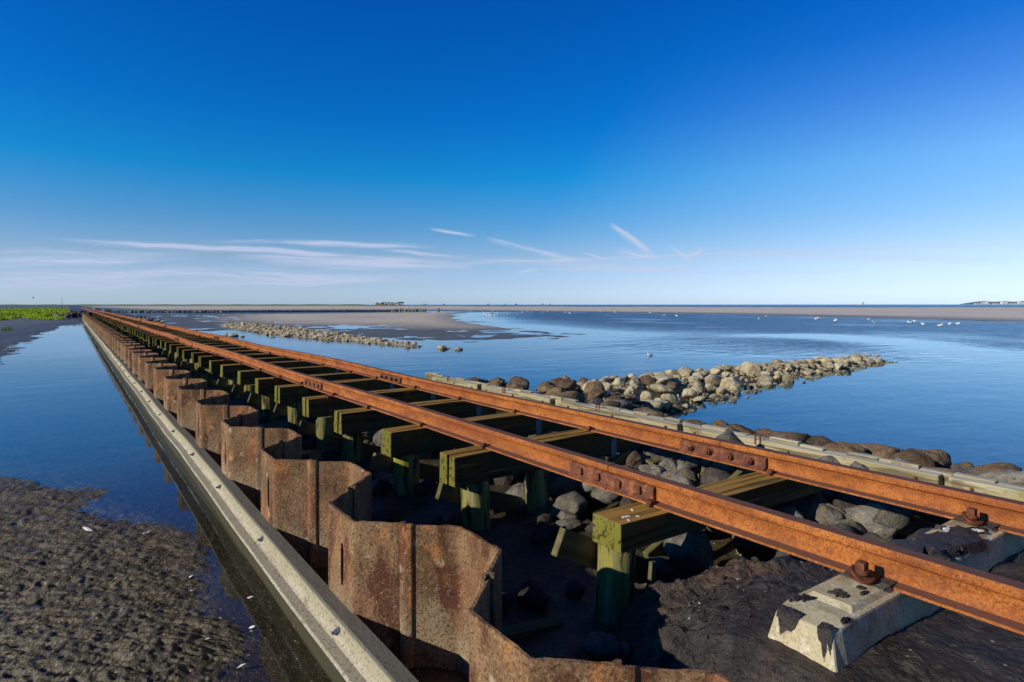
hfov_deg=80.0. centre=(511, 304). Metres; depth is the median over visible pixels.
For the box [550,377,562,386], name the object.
boulder
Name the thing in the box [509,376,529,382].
boulder
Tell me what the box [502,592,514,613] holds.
rock
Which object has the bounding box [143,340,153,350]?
trestle bent
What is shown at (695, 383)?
boulder
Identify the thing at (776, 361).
boulder
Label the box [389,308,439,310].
stake fence
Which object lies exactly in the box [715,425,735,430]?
boulder
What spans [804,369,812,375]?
boulder
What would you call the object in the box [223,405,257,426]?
sheet pile
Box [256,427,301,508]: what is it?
sheet pile
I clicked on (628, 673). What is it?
sheet pile
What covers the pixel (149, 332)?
railway sleeper
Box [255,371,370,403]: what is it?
railway sleeper
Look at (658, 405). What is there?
boulder
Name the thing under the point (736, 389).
boulder
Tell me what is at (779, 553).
rock
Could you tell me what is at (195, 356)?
railway sleeper
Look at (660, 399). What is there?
boulder
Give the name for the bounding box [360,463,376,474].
rock
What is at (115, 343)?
sheet pile
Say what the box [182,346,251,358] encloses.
railway sleeper
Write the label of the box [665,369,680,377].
boulder
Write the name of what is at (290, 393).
railway sleeper
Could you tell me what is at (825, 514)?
rock
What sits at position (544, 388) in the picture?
boulder
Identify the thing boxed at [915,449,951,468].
boulder
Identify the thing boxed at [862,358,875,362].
boulder
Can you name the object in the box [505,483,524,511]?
rock
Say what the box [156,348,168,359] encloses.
trestle bent
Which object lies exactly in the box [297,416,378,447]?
trestle bent
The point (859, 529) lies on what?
rock
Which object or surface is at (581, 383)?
boulder
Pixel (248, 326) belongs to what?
rubble
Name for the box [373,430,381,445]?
rock
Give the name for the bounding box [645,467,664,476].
rock
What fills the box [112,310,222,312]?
rubble
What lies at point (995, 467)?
boulder
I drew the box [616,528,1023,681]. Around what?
asphalt apron
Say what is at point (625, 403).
boulder
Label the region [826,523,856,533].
rock
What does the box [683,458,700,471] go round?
rock
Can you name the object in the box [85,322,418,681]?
waling beam
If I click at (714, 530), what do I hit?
rock
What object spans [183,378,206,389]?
sheet pile
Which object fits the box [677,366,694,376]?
boulder
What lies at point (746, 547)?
rock
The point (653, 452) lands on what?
rock
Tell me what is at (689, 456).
rock
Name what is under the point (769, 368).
boulder
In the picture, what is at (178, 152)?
sky
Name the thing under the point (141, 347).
sheet pile
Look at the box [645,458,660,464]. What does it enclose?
stump
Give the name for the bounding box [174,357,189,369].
trestle bent
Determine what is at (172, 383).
sheet pile
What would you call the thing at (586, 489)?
rock
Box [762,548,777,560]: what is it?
rock
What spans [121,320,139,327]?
rail
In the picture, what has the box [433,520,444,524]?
rock
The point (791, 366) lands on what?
boulder
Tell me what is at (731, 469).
rock
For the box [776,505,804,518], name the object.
rock
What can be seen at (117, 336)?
sheet pile
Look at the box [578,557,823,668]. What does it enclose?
rubble
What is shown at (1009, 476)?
boulder
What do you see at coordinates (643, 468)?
rock
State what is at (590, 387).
boulder
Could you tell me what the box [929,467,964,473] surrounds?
boulder
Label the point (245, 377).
railway sleeper
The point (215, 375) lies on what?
trestle bent
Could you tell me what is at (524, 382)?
boulder
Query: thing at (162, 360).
sheet pile
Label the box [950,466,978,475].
boulder
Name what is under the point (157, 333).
railway sleeper
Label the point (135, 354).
sheet pile
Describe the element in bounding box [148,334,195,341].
railway sleeper
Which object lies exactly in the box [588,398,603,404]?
boulder
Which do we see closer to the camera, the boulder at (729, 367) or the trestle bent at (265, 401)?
the trestle bent at (265, 401)
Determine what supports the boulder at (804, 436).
on the mudflat
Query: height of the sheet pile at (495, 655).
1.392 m
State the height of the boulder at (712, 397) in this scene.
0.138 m
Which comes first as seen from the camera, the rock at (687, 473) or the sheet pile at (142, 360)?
the rock at (687, 473)
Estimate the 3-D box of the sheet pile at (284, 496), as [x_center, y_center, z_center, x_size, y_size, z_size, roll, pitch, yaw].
[-1.377,1.577,3.679,0.194,1.392,0.626,0,0,-36]
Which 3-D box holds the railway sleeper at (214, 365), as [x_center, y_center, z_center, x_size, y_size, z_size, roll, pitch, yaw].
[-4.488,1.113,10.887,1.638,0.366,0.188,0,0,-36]
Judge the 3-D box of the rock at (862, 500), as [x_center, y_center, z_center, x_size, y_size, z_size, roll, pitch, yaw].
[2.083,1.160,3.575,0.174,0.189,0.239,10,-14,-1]
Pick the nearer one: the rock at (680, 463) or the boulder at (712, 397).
the rock at (680, 463)
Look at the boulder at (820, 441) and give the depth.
5.08 m
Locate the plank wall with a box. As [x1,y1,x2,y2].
[425,372,1023,501]
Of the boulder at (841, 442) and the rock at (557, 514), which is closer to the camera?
the rock at (557, 514)
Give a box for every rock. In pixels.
[302,454,309,459]
[309,418,315,423]
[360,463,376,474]
[369,471,376,479]
[372,479,388,495]
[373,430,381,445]
[414,478,436,495]
[432,516,443,523]
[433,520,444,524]
[447,512,460,525]
[492,474,519,485]
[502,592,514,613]
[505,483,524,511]
[516,579,549,609]
[530,528,549,544]
[537,513,552,526]
[538,523,558,538]
[548,472,578,496]
[548,507,579,520]
[553,491,587,514]
[554,423,578,432]
[555,518,582,531]
[565,580,585,596]
[579,482,594,495]
[581,631,621,661]
[585,520,592,534]
[591,487,622,503]
[617,441,641,454]
[619,496,637,505]
[621,641,631,658]
[626,451,647,467]
[632,461,643,470]
[635,578,644,593]
[636,548,643,556]
[638,464,665,471]
[640,445,653,453]
[643,556,692,589]
[645,447,661,458]
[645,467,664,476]
[655,557,672,576]
[659,449,681,462]
[659,458,676,472]
[660,470,695,486]
[663,529,713,573]
[675,457,686,471]
[676,468,697,483]
[680,454,700,460]
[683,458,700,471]
[699,465,728,479]
[700,468,731,484]
[704,526,720,533]
[712,461,737,473]
[716,430,743,443]
[733,535,769,556]
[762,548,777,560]
[769,505,780,509]
[774,550,807,561]
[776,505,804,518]
[778,496,809,513]
[800,510,811,520]
[809,503,846,521]
[815,503,842,524]
[818,455,840,499]
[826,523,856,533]
[828,519,866,535]
[831,491,846,499]
[831,494,861,509]
[843,503,897,541]
[847,494,879,504]
[850,461,868,469]
[862,532,887,541]
[872,508,910,529]
[879,501,913,522]
[913,510,949,521]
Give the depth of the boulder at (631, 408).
7.38 m
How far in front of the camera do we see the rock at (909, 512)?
3.41 m
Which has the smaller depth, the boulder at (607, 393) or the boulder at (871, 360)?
the boulder at (607, 393)
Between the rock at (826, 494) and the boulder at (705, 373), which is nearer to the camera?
the rock at (826, 494)
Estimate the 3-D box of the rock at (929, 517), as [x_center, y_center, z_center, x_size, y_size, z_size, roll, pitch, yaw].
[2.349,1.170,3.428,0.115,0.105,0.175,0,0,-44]
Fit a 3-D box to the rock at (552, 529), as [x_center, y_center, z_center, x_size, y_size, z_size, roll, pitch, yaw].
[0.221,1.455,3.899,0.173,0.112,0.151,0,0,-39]
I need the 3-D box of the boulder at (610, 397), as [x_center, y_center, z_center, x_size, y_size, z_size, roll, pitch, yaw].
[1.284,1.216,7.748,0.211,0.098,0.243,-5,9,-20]
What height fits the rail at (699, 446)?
0.131 m
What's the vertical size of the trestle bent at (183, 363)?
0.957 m
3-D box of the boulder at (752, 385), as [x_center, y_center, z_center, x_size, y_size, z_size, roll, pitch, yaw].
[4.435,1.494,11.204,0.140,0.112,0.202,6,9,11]
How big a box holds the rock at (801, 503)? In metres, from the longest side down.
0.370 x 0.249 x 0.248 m
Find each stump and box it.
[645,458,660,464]
[696,460,711,482]
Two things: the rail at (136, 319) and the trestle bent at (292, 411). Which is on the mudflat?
the trestle bent at (292, 411)
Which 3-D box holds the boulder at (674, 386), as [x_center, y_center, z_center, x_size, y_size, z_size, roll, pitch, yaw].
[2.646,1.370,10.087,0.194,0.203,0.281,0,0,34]
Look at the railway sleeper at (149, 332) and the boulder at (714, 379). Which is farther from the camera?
the railway sleeper at (149, 332)
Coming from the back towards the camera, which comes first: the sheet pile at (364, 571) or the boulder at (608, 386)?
the boulder at (608, 386)
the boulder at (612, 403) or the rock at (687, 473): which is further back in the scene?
the boulder at (612, 403)
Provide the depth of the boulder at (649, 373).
11.08 m
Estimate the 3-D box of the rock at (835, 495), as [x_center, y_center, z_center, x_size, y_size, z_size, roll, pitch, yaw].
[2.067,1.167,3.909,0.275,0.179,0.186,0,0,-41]
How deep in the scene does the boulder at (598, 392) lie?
7.74 m
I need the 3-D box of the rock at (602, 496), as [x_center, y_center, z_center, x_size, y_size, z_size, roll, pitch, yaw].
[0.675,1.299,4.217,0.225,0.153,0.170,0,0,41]
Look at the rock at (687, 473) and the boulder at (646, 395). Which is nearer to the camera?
the rock at (687, 473)
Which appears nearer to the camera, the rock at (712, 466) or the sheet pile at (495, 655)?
the sheet pile at (495, 655)
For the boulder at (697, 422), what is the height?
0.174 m
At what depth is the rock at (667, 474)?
3.98 m
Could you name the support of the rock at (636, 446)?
on the rock
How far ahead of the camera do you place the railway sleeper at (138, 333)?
22.09 m
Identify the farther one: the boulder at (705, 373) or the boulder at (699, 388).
the boulder at (705, 373)
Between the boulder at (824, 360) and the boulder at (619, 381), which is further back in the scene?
the boulder at (824, 360)
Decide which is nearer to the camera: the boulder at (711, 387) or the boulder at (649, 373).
the boulder at (711, 387)
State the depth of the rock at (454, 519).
4.05 m
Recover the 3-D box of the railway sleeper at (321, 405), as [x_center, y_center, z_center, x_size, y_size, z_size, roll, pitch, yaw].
[-1.452,1.112,6.722,1.650,0.371,0.198,0,-1,-36]
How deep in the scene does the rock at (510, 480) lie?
4.93 m
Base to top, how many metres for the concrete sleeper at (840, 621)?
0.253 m
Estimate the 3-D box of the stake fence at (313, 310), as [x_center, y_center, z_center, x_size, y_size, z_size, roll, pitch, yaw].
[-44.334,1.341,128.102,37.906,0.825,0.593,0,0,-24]
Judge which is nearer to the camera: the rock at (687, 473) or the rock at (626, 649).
the rock at (626, 649)
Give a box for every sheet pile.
[106,331,112,344]
[108,332,114,346]
[110,334,116,348]
[112,335,119,350]
[114,337,122,354]
[117,339,125,357]
[120,342,128,361]
[124,344,133,365]
[128,347,137,370]
[132,351,143,376]
[133,346,144,349]
[138,349,151,352]
[138,355,150,383]
[144,353,158,357]
[145,360,158,393]
[151,357,166,363]
[154,366,169,405]
[159,363,177,369]
[164,374,182,419]
[170,369,190,378]
[177,383,199,437]
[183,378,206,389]
[195,396,222,466]
[200,389,228,404]
[221,414,255,506]
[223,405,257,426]
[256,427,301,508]
[261,439,307,563]
[308,459,371,568]
[328,485,399,660]
[399,521,501,678]
[469,572,621,681]
[613,659,733,681]
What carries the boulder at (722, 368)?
on the mudflat
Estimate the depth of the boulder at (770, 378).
11.82 m
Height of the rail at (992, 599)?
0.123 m
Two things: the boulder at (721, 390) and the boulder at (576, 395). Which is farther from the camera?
the boulder at (721, 390)
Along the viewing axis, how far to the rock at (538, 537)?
3.79 m
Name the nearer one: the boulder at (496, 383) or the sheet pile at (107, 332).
the boulder at (496, 383)
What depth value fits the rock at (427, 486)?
4.67 m
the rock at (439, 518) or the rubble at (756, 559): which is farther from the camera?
the rock at (439, 518)
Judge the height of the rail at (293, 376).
0.145 m
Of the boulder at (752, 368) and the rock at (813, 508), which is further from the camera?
the boulder at (752, 368)
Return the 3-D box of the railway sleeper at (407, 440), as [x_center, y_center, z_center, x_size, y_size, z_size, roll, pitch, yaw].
[-0.299,1.112,5.117,1.642,0.371,0.192,0,0,-37]
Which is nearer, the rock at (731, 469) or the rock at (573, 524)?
the rock at (573, 524)
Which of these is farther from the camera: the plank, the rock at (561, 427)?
the rock at (561, 427)
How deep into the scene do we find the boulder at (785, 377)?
12.05 m
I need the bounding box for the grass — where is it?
[0,308,69,319]
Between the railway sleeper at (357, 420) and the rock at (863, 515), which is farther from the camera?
the railway sleeper at (357, 420)
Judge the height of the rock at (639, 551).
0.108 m
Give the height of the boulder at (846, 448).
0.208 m
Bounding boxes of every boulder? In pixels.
[466,377,481,381]
[487,379,503,386]
[490,381,501,386]
[505,378,529,389]
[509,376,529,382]
[509,384,524,389]
[537,384,554,393]
[539,382,552,385]
[545,386,565,394]
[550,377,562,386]
[557,379,576,390]
[557,391,584,402]
[576,381,585,386]
[578,377,587,381]
[583,381,604,394]
[587,386,605,401]
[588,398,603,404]
[599,378,614,382]
[599,400,620,407]
[602,382,612,390]
[603,389,610,399]
[604,399,633,407]
[605,394,621,400]
[613,377,626,387]
[620,394,637,402]
[625,386,636,393]
[627,404,640,410]
[629,379,640,389]
[633,401,653,408]
[633,407,650,411]
[639,391,652,399]
[640,375,656,388]
[641,398,663,410]
[642,372,654,375]
[644,409,663,415]
[650,383,673,393]
[651,376,670,384]
[654,398,666,400]
[656,371,666,375]
[661,394,679,408]
[661,401,670,411]
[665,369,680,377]
[666,381,679,390]
[670,403,684,414]
[672,378,681,383]
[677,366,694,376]
[681,388,696,399]
[683,419,707,425]
[688,376,700,382]
[691,381,703,386]
[691,384,703,394]
[692,372,704,377]
[693,396,705,402]
[700,370,709,375]
[704,373,721,385]
[704,383,717,391]
[708,394,717,401]
[710,368,721,374]
[711,419,729,425]
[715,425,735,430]
[716,366,727,371]
[716,386,728,394]
[719,376,740,389]
[721,371,729,376]
[724,365,732,371]
[726,424,756,434]
[730,386,740,392]
[739,363,763,375]
[749,383,757,388]
[756,429,809,440]
[756,432,804,443]
[758,380,772,386]
[759,374,775,382]
[760,370,770,374]
[765,366,773,371]
[771,359,782,364]
[773,370,780,377]
[780,373,793,381]
[786,364,793,369]
[793,360,802,364]
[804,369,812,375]
[805,436,835,446]
[807,358,815,363]
[816,369,824,373]
[818,357,831,364]
[822,443,866,452]
[827,364,834,368]
[834,363,842,369]
[836,441,856,443]
[837,359,850,366]
[851,356,861,361]
[855,361,865,365]
[857,443,899,457]
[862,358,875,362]
[874,358,883,362]
[888,448,934,467]
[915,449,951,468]
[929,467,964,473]
[950,462,973,468]
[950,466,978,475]
[974,462,1020,472]
[975,469,1023,483]
[1010,482,1023,485]
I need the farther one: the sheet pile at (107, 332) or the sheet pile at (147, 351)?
the sheet pile at (107, 332)
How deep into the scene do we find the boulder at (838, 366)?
14.21 m
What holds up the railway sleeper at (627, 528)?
on the trestle bent at (618, 576)
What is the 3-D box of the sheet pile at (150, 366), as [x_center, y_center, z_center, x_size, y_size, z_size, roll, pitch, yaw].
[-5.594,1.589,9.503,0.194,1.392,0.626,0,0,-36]
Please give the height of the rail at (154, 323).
0.145 m
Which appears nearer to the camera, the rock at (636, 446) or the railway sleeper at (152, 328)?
the rock at (636, 446)
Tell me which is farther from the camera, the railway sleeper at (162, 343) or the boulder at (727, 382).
the railway sleeper at (162, 343)
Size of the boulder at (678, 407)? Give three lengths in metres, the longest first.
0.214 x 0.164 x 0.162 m
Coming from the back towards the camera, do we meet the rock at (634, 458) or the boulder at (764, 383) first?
the boulder at (764, 383)
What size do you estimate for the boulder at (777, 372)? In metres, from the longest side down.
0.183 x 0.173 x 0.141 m
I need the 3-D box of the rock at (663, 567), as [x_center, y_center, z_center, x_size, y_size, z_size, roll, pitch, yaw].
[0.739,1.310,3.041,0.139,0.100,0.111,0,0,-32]
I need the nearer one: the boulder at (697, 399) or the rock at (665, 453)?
the rock at (665, 453)
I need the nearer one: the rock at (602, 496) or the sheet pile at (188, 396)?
the rock at (602, 496)
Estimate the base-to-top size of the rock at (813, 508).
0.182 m
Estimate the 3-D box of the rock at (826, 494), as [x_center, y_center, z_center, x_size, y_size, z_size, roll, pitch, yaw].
[1.956,1.088,3.842,0.233,0.266,0.331,9,14,36]
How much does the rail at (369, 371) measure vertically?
0.145 m
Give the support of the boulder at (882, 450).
on the mudflat
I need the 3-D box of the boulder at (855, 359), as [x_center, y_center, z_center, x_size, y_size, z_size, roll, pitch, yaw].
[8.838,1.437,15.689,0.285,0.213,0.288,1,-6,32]
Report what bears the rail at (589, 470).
on the railway sleeper at (467, 466)
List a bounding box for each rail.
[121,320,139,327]
[126,316,140,320]
[138,325,178,340]
[140,319,166,326]
[164,325,218,338]
[176,336,322,389]
[216,335,401,383]
[310,377,655,500]
[388,372,766,470]
[605,464,1023,634]
[718,440,1023,536]
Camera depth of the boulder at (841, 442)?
5.05 m
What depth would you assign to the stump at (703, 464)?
4.37 m
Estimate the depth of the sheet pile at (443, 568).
2.47 m
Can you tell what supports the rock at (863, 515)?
on the mudflat
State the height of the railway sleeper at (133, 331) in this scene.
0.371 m
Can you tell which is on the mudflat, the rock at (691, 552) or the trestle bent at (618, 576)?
the trestle bent at (618, 576)
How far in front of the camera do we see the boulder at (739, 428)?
5.39 m
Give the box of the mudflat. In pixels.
[0,305,1023,681]
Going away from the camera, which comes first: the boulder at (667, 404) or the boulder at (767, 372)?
the boulder at (667, 404)
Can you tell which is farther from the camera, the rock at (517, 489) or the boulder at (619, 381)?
the boulder at (619, 381)
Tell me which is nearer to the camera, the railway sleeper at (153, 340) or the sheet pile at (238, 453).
the sheet pile at (238, 453)
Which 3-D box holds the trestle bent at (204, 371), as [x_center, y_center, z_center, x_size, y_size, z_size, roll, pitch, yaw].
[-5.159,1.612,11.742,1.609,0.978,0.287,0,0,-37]
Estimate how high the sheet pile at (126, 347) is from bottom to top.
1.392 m
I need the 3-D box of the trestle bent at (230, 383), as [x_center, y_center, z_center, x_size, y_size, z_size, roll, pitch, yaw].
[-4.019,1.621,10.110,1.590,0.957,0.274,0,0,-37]
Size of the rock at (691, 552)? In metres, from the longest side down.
0.272 x 0.269 x 0.233 m
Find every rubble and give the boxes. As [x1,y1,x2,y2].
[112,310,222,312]
[222,323,420,346]
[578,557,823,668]
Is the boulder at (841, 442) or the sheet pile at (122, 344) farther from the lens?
the sheet pile at (122, 344)
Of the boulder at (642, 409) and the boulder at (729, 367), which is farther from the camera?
the boulder at (729, 367)
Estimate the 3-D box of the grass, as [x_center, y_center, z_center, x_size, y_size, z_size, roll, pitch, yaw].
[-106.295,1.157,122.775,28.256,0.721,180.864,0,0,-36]
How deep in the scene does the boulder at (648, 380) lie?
10.26 m
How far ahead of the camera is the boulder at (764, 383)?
11.42 m
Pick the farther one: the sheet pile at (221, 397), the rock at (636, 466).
the sheet pile at (221, 397)
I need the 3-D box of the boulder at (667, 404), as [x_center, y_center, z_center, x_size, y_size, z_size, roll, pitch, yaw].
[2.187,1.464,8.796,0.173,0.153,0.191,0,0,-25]
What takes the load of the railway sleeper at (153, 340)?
on the trestle bent
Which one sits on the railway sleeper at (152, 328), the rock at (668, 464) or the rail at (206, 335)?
the rail at (206, 335)
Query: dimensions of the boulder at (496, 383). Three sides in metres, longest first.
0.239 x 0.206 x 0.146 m
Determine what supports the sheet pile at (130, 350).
in the water
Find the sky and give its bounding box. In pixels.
[0,0,1023,304]
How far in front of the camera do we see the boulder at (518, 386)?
8.37 m
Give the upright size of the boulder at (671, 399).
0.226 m
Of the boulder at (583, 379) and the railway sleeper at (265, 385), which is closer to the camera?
the railway sleeper at (265, 385)
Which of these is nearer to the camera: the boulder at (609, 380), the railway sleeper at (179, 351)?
the boulder at (609, 380)
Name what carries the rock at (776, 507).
on the mudflat
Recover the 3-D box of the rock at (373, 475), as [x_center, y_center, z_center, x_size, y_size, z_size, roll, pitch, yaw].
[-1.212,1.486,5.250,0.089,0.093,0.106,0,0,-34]
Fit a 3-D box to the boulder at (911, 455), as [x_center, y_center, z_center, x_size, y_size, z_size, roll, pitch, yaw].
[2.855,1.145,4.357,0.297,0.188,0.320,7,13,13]
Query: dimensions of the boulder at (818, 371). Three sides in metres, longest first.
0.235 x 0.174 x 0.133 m
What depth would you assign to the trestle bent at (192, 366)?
12.13 m
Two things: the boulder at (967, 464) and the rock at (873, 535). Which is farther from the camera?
the boulder at (967, 464)
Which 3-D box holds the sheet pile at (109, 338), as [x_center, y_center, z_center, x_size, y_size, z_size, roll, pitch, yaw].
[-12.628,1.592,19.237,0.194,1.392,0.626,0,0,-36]
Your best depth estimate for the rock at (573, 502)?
4.04 m
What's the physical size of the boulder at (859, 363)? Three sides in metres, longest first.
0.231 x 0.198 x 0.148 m
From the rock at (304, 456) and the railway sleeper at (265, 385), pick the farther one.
the railway sleeper at (265, 385)
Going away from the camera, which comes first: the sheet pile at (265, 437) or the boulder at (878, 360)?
the sheet pile at (265, 437)
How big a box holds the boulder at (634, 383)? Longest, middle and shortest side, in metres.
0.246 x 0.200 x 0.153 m
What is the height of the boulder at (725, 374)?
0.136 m
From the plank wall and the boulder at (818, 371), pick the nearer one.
the plank wall
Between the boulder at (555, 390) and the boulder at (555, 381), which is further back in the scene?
the boulder at (555, 381)
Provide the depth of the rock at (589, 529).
3.93 m
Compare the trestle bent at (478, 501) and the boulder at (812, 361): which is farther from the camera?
the boulder at (812, 361)
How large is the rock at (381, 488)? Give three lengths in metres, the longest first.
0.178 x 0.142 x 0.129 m
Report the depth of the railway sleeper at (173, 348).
14.73 m
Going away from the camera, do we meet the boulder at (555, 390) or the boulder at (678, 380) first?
the boulder at (555, 390)
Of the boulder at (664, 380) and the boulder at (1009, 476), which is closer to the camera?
the boulder at (1009, 476)
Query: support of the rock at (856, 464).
on the rock
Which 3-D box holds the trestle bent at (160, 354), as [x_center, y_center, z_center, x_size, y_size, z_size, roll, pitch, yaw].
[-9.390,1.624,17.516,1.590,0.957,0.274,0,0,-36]
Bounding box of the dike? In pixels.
[0,304,389,305]
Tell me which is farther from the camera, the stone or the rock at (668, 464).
the stone
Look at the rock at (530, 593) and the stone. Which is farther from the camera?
the stone
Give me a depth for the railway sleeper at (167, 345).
15.90 m
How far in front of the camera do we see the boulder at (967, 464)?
4.47 m
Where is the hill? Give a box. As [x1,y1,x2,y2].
[963,301,1023,304]
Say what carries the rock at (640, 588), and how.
on the mudflat
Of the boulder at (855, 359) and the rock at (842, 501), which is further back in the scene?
the boulder at (855, 359)
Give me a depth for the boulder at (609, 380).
10.47 m
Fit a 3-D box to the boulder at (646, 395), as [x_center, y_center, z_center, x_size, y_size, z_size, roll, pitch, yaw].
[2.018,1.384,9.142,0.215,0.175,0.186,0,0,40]
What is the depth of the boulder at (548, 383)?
8.76 m
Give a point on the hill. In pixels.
(991, 302)
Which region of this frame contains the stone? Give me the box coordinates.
[64,313,70,317]
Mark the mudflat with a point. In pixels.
(120, 593)
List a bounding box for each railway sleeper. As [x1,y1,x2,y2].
[130,327,167,333]
[132,328,171,334]
[137,329,177,335]
[140,330,181,337]
[142,331,188,338]
[146,333,191,340]
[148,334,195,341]
[152,335,200,343]
[155,336,210,345]
[160,338,215,347]
[165,339,224,349]
[169,341,233,352]
[177,345,240,355]
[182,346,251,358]
[191,349,264,362]
[199,352,282,366]
[209,355,298,371]
[220,359,321,376]
[237,364,347,384]
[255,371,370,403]
[274,376,406,403]
[302,385,448,416]
[334,396,495,434]
[381,409,556,456]
[440,426,631,486]
[592,469,825,553]
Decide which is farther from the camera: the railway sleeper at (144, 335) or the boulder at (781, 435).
the railway sleeper at (144, 335)
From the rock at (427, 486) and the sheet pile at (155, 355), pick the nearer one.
the rock at (427, 486)
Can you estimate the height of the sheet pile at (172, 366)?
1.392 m
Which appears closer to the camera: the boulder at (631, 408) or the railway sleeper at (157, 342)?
the boulder at (631, 408)
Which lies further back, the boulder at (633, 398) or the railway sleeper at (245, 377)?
the railway sleeper at (245, 377)
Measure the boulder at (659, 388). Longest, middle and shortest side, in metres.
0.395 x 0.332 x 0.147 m
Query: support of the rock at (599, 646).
on the mudflat
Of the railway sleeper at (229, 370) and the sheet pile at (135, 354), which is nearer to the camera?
the railway sleeper at (229, 370)
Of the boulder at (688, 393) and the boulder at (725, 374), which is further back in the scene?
the boulder at (725, 374)
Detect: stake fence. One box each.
[201,309,390,312]
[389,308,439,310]
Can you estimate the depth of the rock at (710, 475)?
3.93 m
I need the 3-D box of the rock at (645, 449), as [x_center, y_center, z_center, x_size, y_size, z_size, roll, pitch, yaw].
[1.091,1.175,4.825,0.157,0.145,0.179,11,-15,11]
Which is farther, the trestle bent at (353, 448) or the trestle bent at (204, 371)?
the trestle bent at (204, 371)
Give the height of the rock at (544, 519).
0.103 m
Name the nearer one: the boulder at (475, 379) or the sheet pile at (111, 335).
the boulder at (475, 379)
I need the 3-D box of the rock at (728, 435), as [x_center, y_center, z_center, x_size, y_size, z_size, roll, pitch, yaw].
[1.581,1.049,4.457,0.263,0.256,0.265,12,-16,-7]
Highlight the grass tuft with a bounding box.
[1,327,12,330]
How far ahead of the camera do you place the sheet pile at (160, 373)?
8.35 m
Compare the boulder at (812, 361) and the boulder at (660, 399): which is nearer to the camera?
the boulder at (660, 399)
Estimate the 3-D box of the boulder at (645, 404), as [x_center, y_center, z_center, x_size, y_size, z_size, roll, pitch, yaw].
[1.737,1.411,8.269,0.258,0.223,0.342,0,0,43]
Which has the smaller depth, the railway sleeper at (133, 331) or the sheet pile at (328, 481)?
the sheet pile at (328, 481)
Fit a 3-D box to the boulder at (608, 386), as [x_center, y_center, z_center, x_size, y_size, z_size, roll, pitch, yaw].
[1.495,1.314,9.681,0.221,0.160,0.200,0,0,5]
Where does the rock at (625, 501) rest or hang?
on the mudflat
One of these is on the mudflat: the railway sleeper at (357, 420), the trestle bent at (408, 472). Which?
the trestle bent at (408, 472)
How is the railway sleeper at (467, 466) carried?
on the trestle bent at (478, 501)
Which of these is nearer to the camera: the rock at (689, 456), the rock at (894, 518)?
the rock at (894, 518)
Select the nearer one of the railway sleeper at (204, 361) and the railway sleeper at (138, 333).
the railway sleeper at (204, 361)
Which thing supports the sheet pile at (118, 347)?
in the water
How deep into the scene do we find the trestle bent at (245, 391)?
8.71 m
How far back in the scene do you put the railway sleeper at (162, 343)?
16.44 m
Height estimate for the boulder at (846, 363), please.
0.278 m
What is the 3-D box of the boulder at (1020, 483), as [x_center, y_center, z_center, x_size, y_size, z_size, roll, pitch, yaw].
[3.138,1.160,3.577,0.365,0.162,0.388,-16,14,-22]
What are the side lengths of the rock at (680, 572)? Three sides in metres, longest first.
0.360 x 0.264 x 0.224 m
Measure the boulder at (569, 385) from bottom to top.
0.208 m
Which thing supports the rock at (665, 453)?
on the mudflat
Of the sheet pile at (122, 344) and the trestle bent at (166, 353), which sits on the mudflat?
the trestle bent at (166, 353)
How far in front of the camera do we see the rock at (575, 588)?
3.10 m
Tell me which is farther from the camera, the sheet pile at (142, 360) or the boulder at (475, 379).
the sheet pile at (142, 360)
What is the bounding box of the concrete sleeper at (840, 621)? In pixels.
[768,507,1023,671]
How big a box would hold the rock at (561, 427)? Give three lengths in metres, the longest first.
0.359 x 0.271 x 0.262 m
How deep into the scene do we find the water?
17.57 m
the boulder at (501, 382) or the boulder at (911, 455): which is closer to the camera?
the boulder at (911, 455)
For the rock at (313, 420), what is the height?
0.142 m
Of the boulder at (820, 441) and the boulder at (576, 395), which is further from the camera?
the boulder at (576, 395)
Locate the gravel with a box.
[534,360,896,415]
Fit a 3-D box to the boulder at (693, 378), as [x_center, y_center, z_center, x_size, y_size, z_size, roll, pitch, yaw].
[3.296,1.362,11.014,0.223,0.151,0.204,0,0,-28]
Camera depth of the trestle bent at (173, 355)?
14.65 m
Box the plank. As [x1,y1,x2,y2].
[502,615,563,641]
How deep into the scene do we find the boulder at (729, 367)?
13.52 m
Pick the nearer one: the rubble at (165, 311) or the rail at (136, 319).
the rail at (136, 319)
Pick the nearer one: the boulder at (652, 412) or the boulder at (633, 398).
the boulder at (652, 412)
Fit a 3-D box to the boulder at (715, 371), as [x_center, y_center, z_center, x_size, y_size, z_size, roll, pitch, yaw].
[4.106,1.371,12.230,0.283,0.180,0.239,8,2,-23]
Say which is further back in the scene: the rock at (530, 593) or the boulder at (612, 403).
the boulder at (612, 403)
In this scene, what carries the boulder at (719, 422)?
on the boulder
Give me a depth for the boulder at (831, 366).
14.22 m
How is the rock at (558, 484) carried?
on the mudflat
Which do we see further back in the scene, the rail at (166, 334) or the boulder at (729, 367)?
the rail at (166, 334)
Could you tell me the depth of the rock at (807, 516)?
3.40 m
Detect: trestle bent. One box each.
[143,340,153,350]
[153,347,162,357]
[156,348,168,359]
[162,350,174,362]
[168,352,181,366]
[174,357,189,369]
[180,359,194,374]
[186,362,205,378]
[196,367,218,384]
[210,372,243,391]
[216,377,243,397]
[231,384,261,408]
[247,393,286,419]
[273,401,333,429]
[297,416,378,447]
[320,432,433,463]
[369,429,550,494]
[435,449,630,530]
[551,468,763,626]
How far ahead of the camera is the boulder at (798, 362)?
14.45 m
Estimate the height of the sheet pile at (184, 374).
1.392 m

